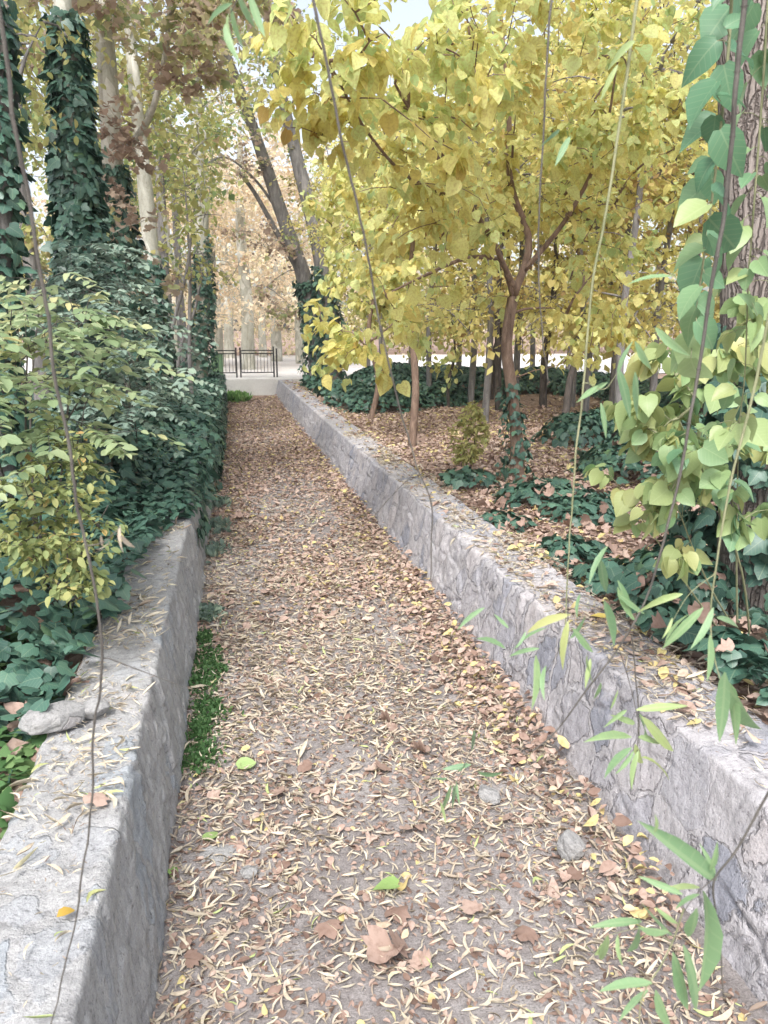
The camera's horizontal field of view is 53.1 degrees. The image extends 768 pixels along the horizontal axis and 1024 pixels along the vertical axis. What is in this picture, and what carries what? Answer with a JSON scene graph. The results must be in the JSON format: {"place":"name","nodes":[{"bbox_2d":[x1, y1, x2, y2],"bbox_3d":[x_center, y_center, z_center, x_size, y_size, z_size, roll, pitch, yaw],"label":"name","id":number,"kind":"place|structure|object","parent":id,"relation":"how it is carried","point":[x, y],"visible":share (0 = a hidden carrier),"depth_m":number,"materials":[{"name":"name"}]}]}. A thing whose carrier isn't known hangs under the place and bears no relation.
{"place":"outdoors","nodes":[
{"label":"outdoors","id":0,"kind":"place"},
{"bbox_2d":[0,2,182,1023],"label":"hanging twig","id":1,"kind":"object","parent":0,"point":[30,205],"visible":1,"depth_m":0.90,"materials":[{"name":"brown plant"}]},
{"bbox_2d":[208,0,264,64],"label":"hanging twig","id":2,"kind":"object","parent":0,"point":[255,12],"visible":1,"depth_m":0.88,"materials":[{"name":"green plant"}]},
{"bbox_2d":[22,353,669,375],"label":"road","id":3,"kind":"structure","parent":0,"point":[288,365],"depth_m":37.43,"materials":[{"name":"grey asphalt"}]},
{"bbox_2d":[98,108,237,352],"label":"woodland tree","id":4,"kind":"object","parent":3,"relation":"on","point":[171,265],"visible":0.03,"depth_m":32.26,"materials":[{"name":"beige plant"}]},
{"bbox_2d":[139,138,280,365],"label":"woodland tree","id":5,"kind":"object","parent":3,"relation":"on","point":[219,332],"visible":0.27,"depth_m":33.01,"materials":[{"name":"yellow plant"}]},
{"bbox_2d":[170,143,304,357],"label":"woodland tree","id":6,"kind":"object","parent":3,"relation":"on","point":[228,337],"visible":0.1,"depth_m":43.33,"materials":[{"name":"beige plant"}]},
{"bbox_2d":[215,206,312,356],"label":"woodland tree","id":7,"kind":"object","parent":3,"relation":"on","point":[262,339],"visible":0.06,"depth_m":45.00,"materials":[{"name":"beige plant"}]},
{"bbox_2d":[189,131,346,361],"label":"woodland tree","id":8,"kind":"object","parent":3,"relation":"on","point":[276,340],"visible":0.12,"depth_m":38.97,"materials":[{"name":"beige plant"}]},
{"bbox_2d":[246,169,357,363],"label":"woodland tree","id":9,"kind":"object","parent":3,"relation":"on","point":[298,344],"visible":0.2,"depth_m":36.67,"materials":[{"name":"yellow plant"}]},
{"bbox_2d":[238,130,386,329],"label":"woodland tree","id":10,"kind":"object","parent":3,"relation":"on","point":[299,209],"visible":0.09,"depth_m":31.19,"materials":[{"name":"beige plant"}]},
{"bbox_2d":[18,0,718,330],"label":"sky","id":11,"kind":"structure","parent":0,"point":[406,14],"materials":[{"name":"white"}]},
{"bbox_2d":[312,0,454,579],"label":"hanging twig","id":12,"kind":"object","parent":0,"point":[337,117],"visible":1,"depth_m":1.06,"materials":[{"name":"brown plant"}]},
{"bbox_2d":[0,331,767,791],"bbox_3d":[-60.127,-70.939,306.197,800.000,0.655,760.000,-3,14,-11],"label":"ground","id":13,"kind":"structure","parent":0,"point":[78,657],"depth_m":9.49,"materials":[{"name":"brown plant"}]},
{"bbox_2d":[19,100,48,383],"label":"woodland tree","id":14,"kind":"object","parent":13,"relation":"on","point":[35,167],"visible":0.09,"depth_m":17.84,"materials":[{"name":"grey plant"}]},
{"bbox_2d":[0,632,89,840],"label":"bank leaf litter","id":15,"kind":"object","parent":13,"relation":"on","point":[12,708],"visible":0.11,"depth_m":3.14,"materials":[{"name":"brown plant"}]},
{"bbox_2d":[0,602,97,838],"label":"weeds","id":16,"kind":"object","parent":13,"relation":"on","point":[17,763],"visible":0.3,"depth_m":2.98,"materials":[{"name":"green plant"}]},
{"bbox_2d":[0,0,114,535],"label":"ivy clad tree","id":17,"kind":"object","parent":13,"relation":"on","point":[13,204],"visible":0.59,"depth_m":5.84,"materials":[{"name":"green plant"}]},
{"bbox_2d":[0,416,128,612],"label":"leafy shrub","id":18,"kind":"object","parent":13,"relation":"on","point":[72,556],"visible":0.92,"depth_m":3.49,"materials":[{"name":"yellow plant"}]},
{"bbox_2d":[18,18,137,362],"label":"woodland tree","id":19,"kind":"object","parent":13,"relation":"on","point":[45,184],"visible":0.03,"depth_m":20.91,"materials":[{"name":"grey plant"}]},
{"bbox_2d":[36,0,144,509],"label":"ivy clad tree","id":20,"kind":"object","parent":13,"relation":"on","point":[78,188],"visible":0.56,"depth_m":6.95,"materials":[{"name":"green plant"}]},
{"bbox_2d":[3,0,182,399],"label":"woodland tree","id":21,"kind":"object","parent":13,"relation":"on","point":[31,259],"visible":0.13,"depth_m":13.27,"materials":[{"name":"grey plant"}]},
{"bbox_2d":[0,272,194,587],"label":"leafy shrub","id":22,"kind":"object","parent":13,"relation":"on","point":[14,352],"visible":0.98,"depth_m":3.87,"materials":[{"name":"green plant"}]},
{"bbox_2d":[18,11,177,302],"bbox_3d":[-6.320,-6.387,16.214,4.418,8.320,3.420,-7,15,-28],"label":"woodland tree","id":23,"kind":"object","parent":13,"relation":"on","point":[42,125],"visible":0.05,"depth_m":15.54,"materials":[{"name":"grey plant"}]},
{"bbox_2d":[0,402,214,1023],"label":"stone wall","id":24,"kind":"structure","parent":13,"relation":"on","point":[110,975],"depth_m":2.64,"materials":[{"name":"grey stone"}]},
{"bbox_2d":[18,700,85,734],"bbox_3d":[-1.346,0.837,3.131,0.266,0.109,0.151,-9,16,-33],"label":"loose stone","id":25,"kind":"object","parent":24,"relation":"on","point":[62,715],"visible":0.94,"depth_m":3.08,"materials":[{"name":"grey stone"}]},
{"bbox_2d":[0,518,190,1017],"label":"willow leaf litter","id":26,"kind":"object","parent":24,"relation":"on","point":[110,794],"visible":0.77,"depth_m":2.94,"materials":[{"name":"beige plant"}]},
{"bbox_2d":[83,792,108,806],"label":"fallen leaf","id":27,"kind":"object","parent":24,"relation":"on","point":[100,798],"visible":0.88,"depth_m":2.64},
{"bbox_2d":[83,697,110,718],"bbox_3d":[-1.217,0.823,3.236,0.122,0.080,0.116,2,14,10],"label":"loose stone","id":28,"kind":"object","parent":24,"relation":"on","point":[90,704],"visible":0.83,"depth_m":3.21,"materials":[{"name":"grey stone"}]},
{"bbox_2d":[197,383,228,549],"bbox_3d":[-3.230,-1.707,15.303,0.294,0.950,17.846,-3,14,-11],"label":"hanging ivy","id":29,"kind":"object","parent":24,"relation":"hanging from","point":[205,525],"visible":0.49,"depth_m":10.67,"materials":[{"name":"green plant"}]},
{"bbox_2d":[0,449,218,782],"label":"ivy ground cover","id":30,"kind":"object","parent":13,"relation":"on","point":[162,492],"visible":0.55,"depth_m":4.51,"materials":[{"name":"green plant"}]},
{"bbox_2d":[32,87,193,308],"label":"woodland tree","id":31,"kind":"object","parent":13,"relation":"on","point":[134,202],"visible":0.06,"depth_m":24.46,"materials":[{"name":"grey plant"}]},
{"bbox_2d":[11,367,226,463],"bbox_3d":[-5.713,-2.320,15.585,5.000,0.615,15.199,-3,14,-11],"label":"ivy ground cover","id":32,"kind":"object","parent":13,"relation":"on","point":[201,426],"visible":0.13,"depth_m":10.60,"materials":[{"name":"green plant"}]},
{"bbox_2d":[15,239,226,457],"bbox_3d":[-2.515,-1.419,7.813,1.822,2.355,4.977,-3,14,-11],"label":"leafy shrub","id":33,"kind":"object","parent":13,"relation":"on","point":[157,390],"visible":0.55,"depth_m":6.36,"materials":[{"name":"green plant"}]},
{"bbox_2d":[5,0,303,461],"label":"plane tree","id":34,"kind":"object","parent":13,"relation":"on","point":[118,141],"visible":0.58,"depth_m":8.81,"materials":[{"name":"brown plant"}]},
{"bbox_2d":[37,0,277,420],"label":"plane tree","id":35,"kind":"object","parent":13,"relation":"on","point":[131,88],"visible":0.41,"depth_m":12.49,"materials":[{"name":"brown plant"}]},
{"bbox_2d":[95,0,233,369],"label":"woodland tree","id":36,"kind":"object","parent":13,"relation":"on","point":[160,221],"visible":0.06,"depth_m":20.88,"materials":[{"name":"grey plant"}]},
{"bbox_2d":[129,85,228,366],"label":"woodland tree","id":37,"kind":"object","parent":13,"relation":"on","point":[177,255],"visible":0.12,"depth_m":26.72,"materials":[{"name":"grey plant"}]},
{"bbox_2d":[135,131,227,393],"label":"sapling","id":38,"kind":"object","parent":13,"relation":"on","point":[189,356],"visible":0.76,"depth_m":14.91,"materials":[{"name":"green plant"}]},
{"bbox_2d":[164,175,217,378],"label":"sapling","id":39,"kind":"object","parent":13,"relation":"on","point":[187,260],"visible":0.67,"depth_m":13.91,"materials":[{"name":"green plant"}]},
{"bbox_2d":[90,0,310,378],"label":"plane tree","id":40,"kind":"object","parent":13,"relation":"on","point":[204,328],"visible":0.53,"depth_m":17.28,"materials":[{"name":"brown plant"}]},
{"bbox_2d":[171,237,245,381],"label":"sapling","id":41,"kind":"object","parent":13,"relation":"on","point":[194,309],"visible":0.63,"depth_m":15.50,"materials":[{"name":"green plant"}]},
{"bbox_2d":[132,69,313,369],"bbox_3d":[-5.286,-11.431,31.052,6.770,11.161,8.560,5,14,19],"label":"woodland tree","id":42,"kind":"object","parent":13,"relation":"on","point":[245,276],"visible":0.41,"depth_m":30.35,"materials":[{"name":"beige plant"}]},
{"bbox_2d":[137,0,322,384],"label":"leaning tree","id":43,"kind":"object","parent":13,"relation":"on","point":[303,286],"visible":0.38,"depth_m":21.18,"materials":[{"name":"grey plant"}]},
{"bbox_2d":[227,389,253,402],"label":"weeds","id":44,"kind":"object","parent":13,"relation":"on","point":[237,396],"visible":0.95,"depth_m":23.37,"materials":[{"name":"green plant"}]},
{"bbox_2d":[213,0,370,381],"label":"leaning tree","id":45,"kind":"object","parent":13,"relation":"on","point":[301,180],"visible":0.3,"depth_m":20.60,"materials":[{"name":"grey plant"}]},
{"bbox_2d":[225,375,374,394],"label":"concrete wall","id":46,"kind":"structure","parent":13,"relation":"on","point":[260,385],"depth_m":24.93,"materials":[{"name":"beige concrete"}]},
{"bbox_2d":[208,347,277,377],"bbox_3d":[-4.970,-4.944,25.371,2.902,1.000,0.064,-3,14,-11],"label":"metal railing","id":47,"kind":"object","parent":46,"relation":"on","point":[240,358],"visible":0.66,"depth_m":25.44,"materials":[{"name":"black metal"}]},
{"bbox_2d":[279,125,429,366],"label":"woodland tree","id":48,"kind":"object","parent":13,"relation":"on","point":[355,324],"visible":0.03,"depth_m":24.42,"materials":[{"name":"yellow plant"}]},
{"bbox_2d":[280,124,443,370],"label":"woodland tree","id":49,"kind":"object","parent":13,"relation":"on","point":[326,239],"visible":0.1,"depth_m":18.14,"materials":[{"name":"yellow plant"}]},
{"bbox_2d":[298,159,426,420],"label":"slender tree","id":50,"kind":"object","parent":13,"relation":"on","point":[310,207],"visible":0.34,"depth_m":13.71,"materials":[{"name":"yellow plant"}]},
{"bbox_2d":[19,179,717,357],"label":"woodland","id":51,"kind":"object","parent":13,"relation":"on","point":[283,333],"visible":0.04,"depth_m":50.68,"materials":[{"name":"brown plant"}]},
{"bbox_2d":[304,26,535,401],"bbox_3d":[1.144,-6.023,16.560,5.824,7.446,4.514,-6,15,-23],"label":"woodland tree","id":52,"kind":"object","parent":13,"relation":"on","point":[427,333],"visible":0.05,"depth_m":17.06,"materials":[{"name":"yellow plant"}]},
{"bbox_2d":[325,97,524,447],"bbox_3d":[0.576,-3.418,11.146,2.813,4.831,2.841,2,14,9],"label":"slender tree","id":53,"kind":"object","parent":13,"relation":"on","point":[406,270],"visible":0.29,"depth_m":10.57,"materials":[{"name":"yellow plant"}]},
{"bbox_2d":[324,12,563,404],"bbox_3d":[1.807,-6.296,16.175,6.380,8.158,4.946,-3,14,-11],"label":"woodland tree","id":54,"kind":"object","parent":13,"relation":"on","point":[472,373],"visible":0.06,"depth_m":15.91,"materials":[{"name":"yellow plant"}]},
{"bbox_2d":[363,101,524,399],"bbox_3d":[1.579,-6.861,19.113,3.920,7.839,3.563,-3,14,-11],"label":"slender tree","id":55,"kind":"object","parent":13,"relation":"on","point":[492,383],"visible":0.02,"depth_m":18.55,"materials":[{"name":"brown plant"}]},
{"bbox_2d":[418,308,482,406],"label":"slender tree","id":56,"kind":"object","parent":13,"relation":"on","point":[451,369],"visible":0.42,"depth_m":16.16,"materials":[{"name":"yellow plant"}]},
{"bbox_2d":[319,0,608,422],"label":"woodland tree","id":57,"kind":"object","parent":13,"relation":"on","point":[475,335],"visible":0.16,"depth_m":13.03,"materials":[{"name":"yellow plant"}]},
{"bbox_2d":[447,400,492,466],"bbox_3d":[0.986,-0.824,8.780,0.538,0.896,0.587,7,15,28],"label":"leafy shrub","id":58,"kind":"object","parent":13,"relation":"on","point":[469,432],"visible":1,"depth_m":8.70,"materials":[{"name":"green plant"}]},
{"bbox_2d":[238,0,717,482],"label":"autumn tree","id":59,"kind":"object","parent":13,"relation":"on","point":[462,76],"visible":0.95,"depth_m":6.57,"materials":[{"name":"yellow plant"}]},
{"bbox_2d":[421,121,553,411],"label":"slender tree","id":60,"kind":"object","parent":13,"relation":"on","point":[498,380],"visible":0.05,"depth_m":15.66,"materials":[{"name":"yellow plant"}]},
{"bbox_2d":[299,362,710,459],"bbox_3d":[3.206,-2.931,18.187,9.888,0.913,15.475,-8,15,-29],"label":"ivy ground cover","id":61,"kind":"object","parent":13,"relation":"on","point":[358,390],"visible":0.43,"depth_m":16.93,"materials":[{"name":"green plant"}]},
{"bbox_2d":[276,379,767,1012],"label":"stone wall","id":62,"kind":"structure","parent":13,"relation":"on","point":[706,797],"depth_m":3.73,"materials":[{"name":"grey stone"}]},
{"bbox_2d":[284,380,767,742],"bbox_3d":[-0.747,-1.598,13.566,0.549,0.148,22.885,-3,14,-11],"label":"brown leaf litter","id":63,"kind":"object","parent":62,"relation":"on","point":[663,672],"visible":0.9,"depth_m":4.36,"materials":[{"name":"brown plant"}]},
{"bbox_2d":[342,430,767,787],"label":"willow leaf litter","id":64,"kind":"object","parent":62,"relation":"on","point":[583,627],"visible":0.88,"depth_m":4.39,"materials":[{"name":"beige plant"}]},
{"bbox_2d":[383,462,767,771],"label":"leaf fragments","id":65,"kind":"object","parent":62,"relation":"on","point":[656,685],"visible":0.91,"depth_m":4.27,"materials":[{"name":"brown plant"}]},
{"bbox_2d":[430,47,626,382],"bbox_3d":[4.503,-8.109,21.851,7.081,9.053,5.488,9,16,34],"label":"woodland tree","id":66,"kind":"object","parent":13,"relation":"on","point":[532,347],"visible":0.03,"depth_m":22.71,"materials":[{"name":"yellow plant"}]},
{"bbox_2d":[421,0,663,383],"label":"woodland tree","id":67,"kind":"object","parent":13,"relation":"on","point":[516,362],"visible":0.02,"depth_m":17.45,"materials":[{"name":"yellow plant"}]},
{"bbox_2d":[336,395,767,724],"bbox_3d":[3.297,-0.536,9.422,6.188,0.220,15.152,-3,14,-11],"label":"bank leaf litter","id":68,"kind":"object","parent":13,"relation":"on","point":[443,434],"visible":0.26,"depth_m":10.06,"materials":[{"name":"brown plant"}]},
{"bbox_2d":[496,91,634,407],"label":"slender tree","id":69,"kind":"object","parent":13,"relation":"on","point":[543,376],"visible":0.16,"depth_m":16.38,"materials":[{"name":"yellow plant"}]},
{"bbox_2d":[484,58,673,407],"bbox_3d":[3.979,-5.586,15.595,4.270,7.044,5.509,1,13,6],"label":"woodland tree","id":70,"kind":"object","parent":13,"relation":"on","point":[573,398],"visible":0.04,"depth_m":15.81,"materials":[{"name":"yellow plant"}]},
{"bbox_2d":[473,0,719,436],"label":"woodland tree","id":71,"kind":"object","parent":13,"relation":"on","point":[638,190],"visible":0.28,"depth_m":11.22,"materials":[{"name":"yellow plant"}]},
{"bbox_2d":[484,1,715,412],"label":"woodland tree","id":72,"kind":"object","parent":13,"relation":"on","point":[586,401],"visible":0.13,"depth_m":12.96,"materials":[{"name":"yellow plant"}]},
{"bbox_2d":[484,0,717,403],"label":"woodland tree","id":73,"kind":"object","parent":13,"relation":"on","point":[610,284],"visible":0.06,"depth_m":14.35,"materials":[{"name":"yellow plant"}]},
{"bbox_2d":[438,425,767,705],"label":"ivy ground cover","id":74,"kind":"object","parent":13,"relation":"on","point":[745,658],"visible":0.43,"depth_m":5.02,"materials":[{"name":"green plant"}]},
{"bbox_2d":[455,433,767,652],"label":"bank leaf litter","id":75,"kind":"object","parent":13,"relation":"on","point":[723,646],"visible":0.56,"depth_m":5.71,"materials":[{"name":"brown plant"}]},
{"bbox_2d":[515,0,719,391],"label":"woodland tree","id":76,"kind":"object","parent":13,"relation":"on","point":[660,284],"visible":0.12,"depth_m":12.85,"materials":[{"name":"yellow plant"}]},
{"bbox_2d":[539,164,703,413],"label":"slender tree","id":77,"kind":"object","parent":13,"relation":"on","point":[575,327],"visible":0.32,"depth_m":12.07,"materials":[{"name":"yellow plant"}]},
{"bbox_2d":[598,97,718,378],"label":"woodland tree","id":78,"kind":"object","parent":13,"relation":"on","point":[640,231],"visible":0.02,"depth_m":19.76,"materials":[{"name":"yellow plant"}]},
{"bbox_2d":[605,0,719,332],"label":"woodland tree","id":79,"kind":"object","parent":13,"relation":"on","point":[673,106],"visible":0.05,"depth_m":12.30,"materials":[{"name":"yellow plant"}]},
{"bbox_2d":[624,60,719,336],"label":"woodland tree","id":80,"kind":"object","parent":13,"relation":"on","point":[701,222],"visible":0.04,"depth_m":15.53,"materials":[{"name":"yellow plant"}]},
{"bbox_2d":[582,290,767,633],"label":"broadleaf shrub","id":81,"kind":"object","parent":13,"relation":"on","point":[653,429],"visible":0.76,"depth_m":3.14,"materials":[{"name":"green plant"}]},
{"bbox_2d":[640,0,767,637],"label":"old tree","id":82,"kind":"object","parent":13,"relation":"on","point":[753,557],"visible":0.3,"depth_m":4.14,"materials":[{"name":"brown plant"}]},
{"bbox_2d":[153,400,767,1023],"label":"path","id":83,"kind":"structure","parent":0,"point":[379,1014],"depth_m":3.18,"materials":[{"name":"brown soil"}]},
{"bbox_2d":[180,609,243,785],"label":"weeds","id":84,"kind":"object","parent":83,"relation":"on","point":[199,726],"visible":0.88,"depth_m":4.41,"materials":[{"name":"green plant"}]},
{"bbox_2d":[199,493,235,625],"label":"weeds","id":85,"kind":"object","parent":83,"relation":"on","point":[213,549],"visible":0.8,"depth_m":7.60,"materials":[{"name":"green plant"}]},
{"bbox_2d":[199,844,237,866],"bbox_3d":[-0.704,1.450,3.236,0.164,0.038,0.145,2,14,10],"label":"path stone","id":86,"kind":"object","parent":83,"relation":"on","point":[226,849],"visible":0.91,"depth_m":3.23,"materials":[{"name":"grey stone"}]},
{"bbox_2d":[314,919,342,939],"bbox_3d":[-0.205,1.533,2.828,0.109,0.014,0.099,-3,14,-11],"label":"fallen leaf","id":87,"kind":"object","parent":83,"relation":"on","point":[326,929],"visible":1,"depth_m":2.83,"materials":[{"name":"brown plant"}]},
{"bbox_2d":[179,435,603,971],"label":"plane leaf litter","id":88,"kind":"object","parent":83,"relation":"on","point":[375,938],"visible":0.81,"depth_m":3.31,"materials":[{"name":"brown plant"}]},
{"bbox_2d":[384,905,410,924],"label":"fallen leaf","id":89,"kind":"object","parent":83,"relation":"on","point":[402,913],"visible":1,"depth_m":2.90,"materials":[{"name":"brown plant"}]},
{"bbox_2d":[149,397,766,1023],"bbox_3d":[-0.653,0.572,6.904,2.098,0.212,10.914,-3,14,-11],"label":"willow leaf litter","id":90,"kind":"object","parent":83,"relation":"on","point":[297,887],"visible":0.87,"depth_m":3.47,"materials":[{"name":"beige plant"}]},
{"bbox_2d":[265,394,680,928],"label":"brown leaf litter","id":91,"kind":"object","parent":83,"relation":"on","point":[608,867],"visible":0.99,"depth_m":4.53,"materials":[{"name":"brown plant"}]},
{"bbox_2d":[478,784,500,804],"bbox_3d":[0.499,1.333,3.627,0.124,0.065,0.087,7,15,29],"label":"path stone","id":92,"kind":"object","parent":83,"relation":"on","point":[486,794],"visible":0.99,"depth_m":3.60,"materials":[{"name":"grey stone"}]},
{"bbox_2d":[512,925,537,944],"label":"fallen leaf","id":93,"kind":"object","parent":83,"relation":"on","point":[524,933],"visible":1,"depth_m":2.80,"materials":[{"name":"brown plant"}]},
{"bbox_2d":[422,711,501,822],"bbox_3d":[0.136,0.448,1.369,0.153,0.238,0.080,-12,18,-42],"label":"hanging twig","id":94,"kind":"object","parent":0,"point":[459,767],"visible":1,"depth_m":1.37,"materials":[{"name":"green plant"}]},
{"bbox_2d":[537,0,552,381],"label":"hanging twig","id":95,"kind":"object","parent":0,"point":[547,53],"visible":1,"depth_m":1.22,"materials":[{"name":"brown wood"}]},
{"bbox_2d":[458,0,747,771],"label":"hanging twig","id":96,"kind":"object","parent":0,"point":[627,604],"visible":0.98,"depth_m":1.13,"materials":[{"name":"green plant"}]},
{"bbox_2d":[539,0,689,624],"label":"hanging twig","id":97,"kind":"object","parent":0,"point":[668,341],"visible":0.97,"depth_m":1.24,"materials":[{"name":"green plant"}]},
{"bbox_2d":[585,634,686,788],"bbox_3d":[0.383,0.307,1.165,0.195,0.254,0.087,-10,17,-37],"label":"hanging twig","id":98,"kind":"object","parent":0,"point":[657,735],"visible":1,"depth_m":1.17,"materials":[{"name":"green plant"}]},
{"bbox_2d":[589,900,697,1023],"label":"hanging twig","id":99,"kind":"object","parent":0,"point":[678,982],"visible":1,"depth_m":0.95,"materials":[{"name":"green plant"}]},
{"bbox_2d":[637,314,767,742],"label":"hanging twig","id":100,"kind":"object","parent":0,"point":[727,698],"visible":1,"depth_m":1.11,"materials":[{"name":"green plant"}]},
{"bbox_2d":[638,791,767,996],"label":"hanging twig","id":101,"kind":"object","parent":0,"point":[694,858],"visible":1,"depth_m":0.94,"materials":[{"name":"green plant"}]},
{"bbox_2d":[670,0,753,378],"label":"leafy shoot","id":102,"kind":"object","parent":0,"point":[718,20],"visible":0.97,"depth_m":1.77,"materials":[{"name":"green plant"}]},
{"bbox_2d":[702,0,767,450],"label":"leafy shoot","id":103,"kind":"object","parent":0,"point":[721,436],"visible":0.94,"depth_m":2.11,"materials":[{"name":"green plant"}]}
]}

